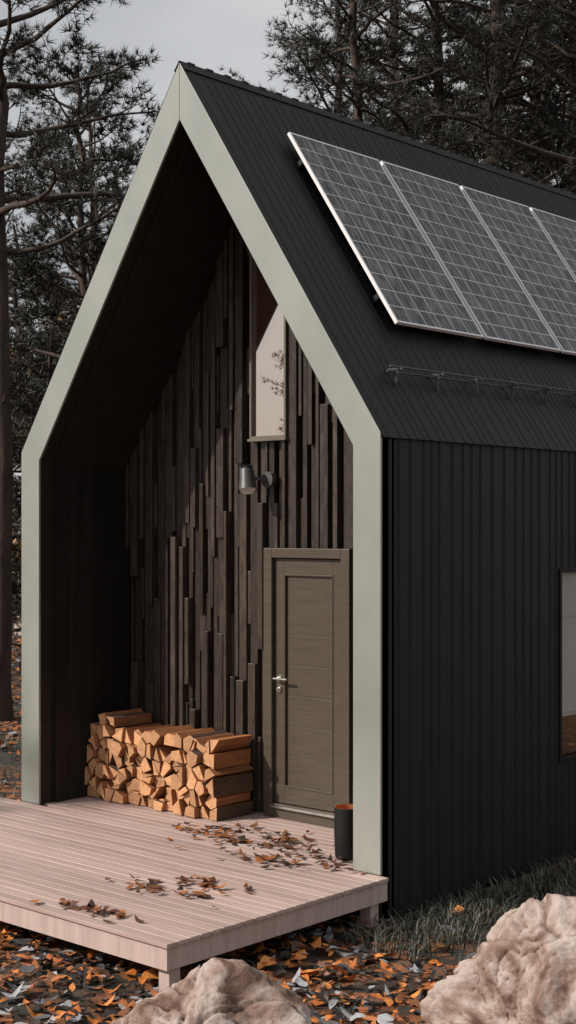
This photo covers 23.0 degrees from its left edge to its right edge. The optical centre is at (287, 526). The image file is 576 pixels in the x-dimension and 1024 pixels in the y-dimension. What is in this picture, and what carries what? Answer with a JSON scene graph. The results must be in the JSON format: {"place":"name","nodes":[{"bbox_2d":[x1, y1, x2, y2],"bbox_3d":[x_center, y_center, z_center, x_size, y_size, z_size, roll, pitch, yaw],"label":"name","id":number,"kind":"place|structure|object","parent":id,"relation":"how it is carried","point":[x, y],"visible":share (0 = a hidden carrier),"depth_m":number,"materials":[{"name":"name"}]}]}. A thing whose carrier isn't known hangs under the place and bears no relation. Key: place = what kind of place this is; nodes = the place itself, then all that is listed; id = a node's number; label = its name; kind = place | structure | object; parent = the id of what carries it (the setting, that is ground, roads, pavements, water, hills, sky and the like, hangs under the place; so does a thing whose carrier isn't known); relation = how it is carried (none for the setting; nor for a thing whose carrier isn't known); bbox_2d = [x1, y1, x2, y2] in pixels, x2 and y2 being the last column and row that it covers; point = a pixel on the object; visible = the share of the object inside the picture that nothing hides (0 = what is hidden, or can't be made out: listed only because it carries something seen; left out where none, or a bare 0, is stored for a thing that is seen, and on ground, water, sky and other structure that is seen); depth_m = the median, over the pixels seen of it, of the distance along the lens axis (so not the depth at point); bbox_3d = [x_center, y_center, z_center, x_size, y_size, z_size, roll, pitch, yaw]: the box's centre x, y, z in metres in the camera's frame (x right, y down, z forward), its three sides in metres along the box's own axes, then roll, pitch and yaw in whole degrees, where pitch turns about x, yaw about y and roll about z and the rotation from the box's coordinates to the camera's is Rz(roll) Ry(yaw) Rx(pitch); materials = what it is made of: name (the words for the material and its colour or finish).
{"place":"outdoors","nodes":[
{"label":"outdoors","id":0,"kind":"place"},
{"bbox_2d":[0,0,570,533],"label":"sky","id":1,"kind":"structure","parent":0,"point":[210,34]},
{"bbox_2d":[0,534,575,1023],"bbox_3d":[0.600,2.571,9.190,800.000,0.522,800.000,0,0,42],"label":"ground","id":2,"kind":"structure","parent":0,"point":[116,980],"depth_m":8.29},
{"bbox_2d":[12,616,21,635],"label":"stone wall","id":3,"kind":"structure","parent":2,"relation":"on","point":[16,625],"depth_m":33.08,"materials":[{"name":"stone"}]},
{"bbox_2d":[9,271,27,507],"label":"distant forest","id":4,"kind":"object","parent":2,"relation":"on","point":[13,343],"depth_m":58.43,"materials":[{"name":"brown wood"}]},
{"bbox_2d":[0,633,543,1023],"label":"fallen leaves on ground","id":5,"kind":"object","parent":2,"relation":"on","point":[293,943],"visible":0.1,"depth_m":7.99,"materials":[{"name":"orange plant"}]},
{"bbox_2d":[13,466,21,593],"bbox_3d":[-7.649,-2.148,32.867,4.434,9.906,4.586,0,0,17],"label":"pine tree","id":6,"kind":"object","parent":5,"relation":"on","point":[16,509],"visible":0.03,"depth_m":33.04,"materials":[{"name":"green plant"}]},
{"bbox_2d":[9,336,42,607],"bbox_3d":[-5.025,-0.750,24.222,3.870,6.636,2.692,0,0,42],"label":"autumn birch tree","id":7,"kind":"object","parent":5,"relation":"on","point":[19,544],"visible":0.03,"depth_m":23.97,"materials":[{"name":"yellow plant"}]},
{"bbox_2d":[6,214,66,675],"bbox_3d":[-4.389,-1.281,24.409,3.766,8.134,3.640,0,0,-15],"label":"pine tree","id":8,"kind":"object","parent":5,"relation":"on","point":[16,321],"visible":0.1,"depth_m":24.23,"materials":[{"name":"green plant"}]},
{"bbox_2d":[4,51,76,413],"bbox_3d":[-6.262,-3.765,29.700,4.233,13.176,5.129,0,0,24],"label":"pine tree","id":9,"kind":"object","parent":5,"relation":"on","point":[16,102],"visible":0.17,"depth_m":29.78,"materials":[{"name":"green plant"}]},
{"bbox_2d":[10,276,81,646],"bbox_3d":[-3.754,-0.676,23.152,3.080,6.882,3.186,0,0,17],"label":"pine tree","id":10,"kind":"object","parent":5,"relation":"on","point":[25,366],"visible":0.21,"depth_m":22.68,"materials":[{"name":"green plant"}]},
{"bbox_2d":[15,232,99,595],"bbox_3d":[-3.970,-1.645,28.685,4.104,8.864,3.967,0,0,42],"label":"pine tree","id":11,"kind":"object","parent":5,"relation":"on","point":[67,273],"visible":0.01,"depth_m":28.75,"materials":[{"name":"green plant"}]},
{"bbox_2d":[3,15,151,534],"bbox_3d":[-2.910,-2.397,21.625,4.597,10.489,5.093,0,0,-36],"label":"pine tree","id":12,"kind":"object","parent":5,"relation":"on","point":[48,283],"visible":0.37,"depth_m":21.13,"materials":[{"name":"green plant"}]},
{"bbox_2d":[7,56,154,432],"bbox_3d":[-3.616,-2.912,25.672,4.460,11.458,3.681,0,0,14],"label":"pine tree","id":13,"kind":"object","parent":5,"relation":"on","point":[92,270],"visible":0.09,"depth_m":25.54,"materials":[{"name":"green plant"}]},
{"bbox_2d":[0,0,163,721],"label":"pine tree","id":14,"kind":"object","parent":5,"relation":"on","point":[51,144],"visible":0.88,"depth_m":18.80,"materials":[{"name":"green plant"}]},
{"bbox_2d":[0,796,388,991],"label":"wooden deck","id":15,"kind":"structure","parent":5,"relation":"on","point":[76,849],"depth_m":9.10,"materials":[{"name":"beige wood"}]},
{"bbox_2d":[53,136,234,801],"bbox_3d":[-0.397,-0.399,10.895,3.420,5.334,0.908,0,0,42],"label":"recess lining","id":16,"kind":"object","parent":15,"relation":"on","point":[161,302],"visible":0.42,"depth_m":11.71,"materials":[{"name":"black wood"}]},
{"bbox_2d":[85,708,253,820],"bbox_3d":[-0.987,1.908,11.507,1.551,0.721,0.462,0,0,42],"label":"firewood stack","id":17,"kind":"object","parent":15,"relation":"on","point":[133,757],"visible":1,"depth_m":11.27,"materials":[{"name":"brown wood"}]},
{"bbox_2d":[30,821,365,922],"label":"fallen leaves on deck","id":18,"kind":"object","parent":15,"relation":"on","point":[151,886],"visible":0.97,"depth_m":9.46,"materials":[{"name":"brown plant"}]},
{"bbox_2d":[126,223,352,811],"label":"stepped board wall","id":19,"kind":"structure","parent":15,"relation":"on","point":[196,545],"depth_m":11.50,"materials":[{"name":"brown wood"}]},
{"bbox_2d":[239,465,275,493],"bbox_3d":[-0.254,-0.364,11.061,0.294,0.230,0.169,0,0,-28],"label":"wall lamp","id":20,"kind":"object","parent":19,"relation":"attached to","point":[247,481],"visible":1,"depth_m":11.03,"materials":[{"name":"metal"}]},
{"bbox_2d":[247,251,288,441],"bbox_3d":[-0.121,-1.429,11.140,0.405,1.522,0.155,0,0,42],"label":"gable window frame","id":21,"kind":"object","parent":19,"relation":"attached to","point":[253,438],"visible":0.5,"depth_m":11.21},
{"bbox_2d":[254,260,283,435],"bbox_3d":[-0.140,-1.440,11.118,0.345,1.460,0.008,0,0,42],"label":"gable window glass","id":22,"kind":"object","parent":21,"relation":"in","point":[268,367],"visible":0.64,"depth_m":11.13,"materials":[{"name":"glass"}]},
{"bbox_2d":[264,548,352,827],"bbox_3d":[0.182,1.218,10.874,0.869,2.097,0.154,0,0,42],"label":"door frame","id":23,"kind":"object","parent":19,"relation":"attached to","point":[345,556],"visible":0.63,"depth_m":10.80,"materials":[{"name":"brown wood"}]},
{"bbox_2d":[275,558,340,811],"bbox_3d":[0.171,1.203,10.862,0.687,1.902,0.056,0,0,42],"label":"door leaf","id":24,"kind":"object","parent":23,"relation":"in","point":[308,696],"visible":0.96,"depth_m":10.87,"materials":[{"name":"brown wood"}]},
{"bbox_2d":[273,675,287,691],"bbox_3d":[-0.052,1.228,10.986,0.151,0.136,0.064,0,0,42],"label":"door handle","id":25,"kind":"object","parent":24,"relation":"attached to","point":[278,678],"visible":1,"depth_m":11.02,"materials":[{"name":"silver metal"}]},
{"bbox_2d":[334,804,352,860],"bbox_3d":[0.410,2.092,9.682,0.190,0.350,0.190,0,0,42],"label":"copper lined planter","id":26,"kind":"object","parent":15,"relation":"on","point":[343,828],"visible":0.67,"depth_m":9.60,"materials":[{"name":"black metal"}]},
{"bbox_2d":[354,903,380,919],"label":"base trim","id":27,"kind":"structure","parent":15,"relation":"attached to","point":[379,911],"depth_m":9.20,"materials":[{"name":"black metal"}]},
{"bbox_2d":[111,957,311,1023],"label":"boulder","id":28,"kind":"object","parent":5,"relation":"on","point":[215,990],"visible":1,"depth_m":6.33,"materials":[{"name":"stone"}]},
{"bbox_2d":[219,0,462,152],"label":"pine tree","id":29,"kind":"object","parent":5,"relation":"on","point":[338,102],"visible":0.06,"depth_m":27.18,"materials":[{"name":"green plant"}]},
{"bbox_2d":[261,0,489,152],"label":"pine tree","id":30,"kind":"object","parent":5,"relation":"on","point":[317,58],"visible":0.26,"depth_m":22.95,"materials":[{"name":"green plant"}]},
{"bbox_2d":[266,0,525,141],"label":"pine tree","id":31,"kind":"object","parent":5,"relation":"on","point":[425,10],"visible":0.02,"depth_m":32.03,"materials":[{"name":"green plant"}]},
{"bbox_2d":[326,0,570,190],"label":"pine tree","id":32,"kind":"object","parent":5,"relation":"on","point":[376,92],"visible":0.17,"depth_m":23.34,"materials":[{"name":"green plant"}]},
{"bbox_2d":[337,0,575,193],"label":"pine tree","id":33,"kind":"object","parent":5,"relation":"on","point":[538,96],"visible":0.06,"depth_m":25.20,"materials":[{"name":"green plant"}]},
{"bbox_2d":[341,0,575,191],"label":"pine tree","id":34,"kind":"object","parent":5,"relation":"on","point":[495,74],"visible":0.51,"depth_m":21.76,"materials":[{"name":"green plant"}]},
{"bbox_2d":[381,0,575,185],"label":"pine tree","id":35,"kind":"object","parent":5,"relation":"on","point":[481,128],"visible":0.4,"depth_m":19.94,"materials":[{"name":"green plant"}]},
{"bbox_2d":[402,0,569,188],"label":"pine tree","id":36,"kind":"object","parent":5,"relation":"on","point":[457,82],"visible":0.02,"depth_m":27.59,"materials":[{"name":"green plant"}]},
{"bbox_2d":[420,893,575,1023],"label":"boulder","id":37,"kind":"object","parent":5,"relation":"on","point":[519,967],"visible":1,"depth_m":6.83,"materials":[{"name":"stone"}]},
{"bbox_2d":[0,672,575,999],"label":"grass","id":38,"kind":"structure","parent":2,"relation":"on","point":[500,897],"depth_m":9.19,"materials":[{"name":"green plant"}]},
{"bbox_2d":[23,437,575,919],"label":"wall cladding","id":39,"kind":"structure","parent":2,"relation":"on","point":[485,551],"depth_m":9.98,"materials":[{"name":"black metal"}]},
{"bbox_2d":[24,121,187,805],"bbox_3d":[-1.444,-0.426,11.132,1.876,5.972,0.129,0,0,42],"label":"reveal","id":40,"kind":"object","parent":39,"relation":"attached to","point":[128,263],"visible":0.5,"depth_m":11.57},
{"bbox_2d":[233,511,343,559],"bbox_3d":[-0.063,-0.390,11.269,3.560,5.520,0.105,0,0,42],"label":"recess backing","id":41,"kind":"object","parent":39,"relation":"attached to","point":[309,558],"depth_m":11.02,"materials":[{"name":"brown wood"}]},
{"bbox_2d":[20,63,575,455],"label":"roof cladding","id":42,"kind":"structure","parent":39,"relation":"attached to","point":[371,341],"depth_m":10.41,"materials":[{"name":"black metal"}]},
{"bbox_2d":[22,63,179,803],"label":"fascia","id":43,"kind":"structure","parent":42,"relation":"attached to","point":[150,164],"depth_m":11.45,"materials":[{"name":"grey paint"}]},
{"bbox_2d":[180,64,381,874],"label":"fascia","id":44,"kind":"structure","parent":42,"relation":"attached to","point":[352,411],"depth_m":9.32,"materials":[{"name":"grey paint"}]},
{"bbox_2d":[174,60,575,198],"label":"ridge cap","id":45,"kind":"object","parent":42,"relation":"on","point":[275,95],"visible":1,"depth_m":11.98,"materials":[{"name":"black metal"}]},
{"bbox_2d":[287,132,483,338],"bbox_3d":[0.725,-2.190,10.808,1.088,1.850,0.099,0,-34,-48],"label":"solar panel","id":46,"kind":"object","parent":42,"relation":"attached to","point":[411,282],"visible":1,"depth_m":10.73,"materials":[{"name":"black glass"}]},
{"bbox_2d":[380,160,560,352],"bbox_3d":[1.478,-2.190,11.650,1.088,1.850,0.099,0,-34,-48],"label":"solar panel","id":47,"kind":"object","parent":42,"relation":"attached to","point":[483,280],"visible":0.94,"depth_m":11.59,"materials":[{"name":"black glass"}]},
{"bbox_2d":[385,365,575,401],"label":"snow guard rail","id":48,"kind":"object","parent":42,"relation":"attached to","point":[476,380],"visible":1,"depth_m":10.38,"materials":[{"name":"black metal"}]},
{"bbox_2d":[460,185,575,355],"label":"solar panel","id":49,"kind":"object","parent":42,"relation":"attached to","point":[533,259],"visible":0.92,"depth_m":12.43,"materials":[{"name":"black glass"}]},
{"bbox_2d":[530,207,575,279],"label":"solar panel","id":50,"kind":"object","parent":42,"relation":"attached to","point":[560,231],"visible":0.89,"depth_m":13.30,"materials":[{"name":"black glass"}]},
{"bbox_2d":[355,435,393,918],"bbox_3d":[-0.045,-0.426,9.882,1.876,5.972,0.129,0,0,42],"label":"reveal","id":51,"kind":"object","parent":39,"relation":"attached to","point":[384,577],"visible":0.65,"depth_m":9.24,"materials":[{"name":"black metal"}]},
{"bbox_2d":[559,568,575,761],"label":"side window frame","id":52,"kind":"object","parent":39,"relation":"attached to","point":[567,756],"visible":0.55,"depth_m":10.82,"materials":[{"name":"black metal"}]},
{"bbox_2d":[562,612,575,753],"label":"window","id":53,"kind":"structure","parent":52,"relation":"attached to","point":[569,732],"depth_m":11.09,"materials":[{"name":"glass"}]},
{"bbox_2d":[562,572,575,712],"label":"window blind","id":54,"kind":"object","parent":52,"relation":"attached to","point":[568,645],"depth_m":11.07,"materials":[{"name":"beige fabric"}]},
{"bbox_2d":[394,0,575,194],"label":"pine tree","id":55,"kind":"object","parent":2,"relation":"on","point":[518,99],"visible":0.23,"depth_m":22.47,"materials":[{"name":"green plant"}]},
{"bbox_2d":[403,0,567,177],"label":"pine tree","id":56,"kind":"object","parent":2,"relation":"on","point":[486,15],"visible":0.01,"depth_m":33.58,"materials":[{"name":"green plant"}]},
{"bbox_2d":[269,804,333,817],"bbox_3d":[0.122,2.175,10.807,0.695,0.018,0.034,0,0,42],"label":"door threshold","id":57,"kind":"object","parent":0,"point":[302,810],"depth_m":10.80,"materials":[{"name":"silver metal"}]}
]}

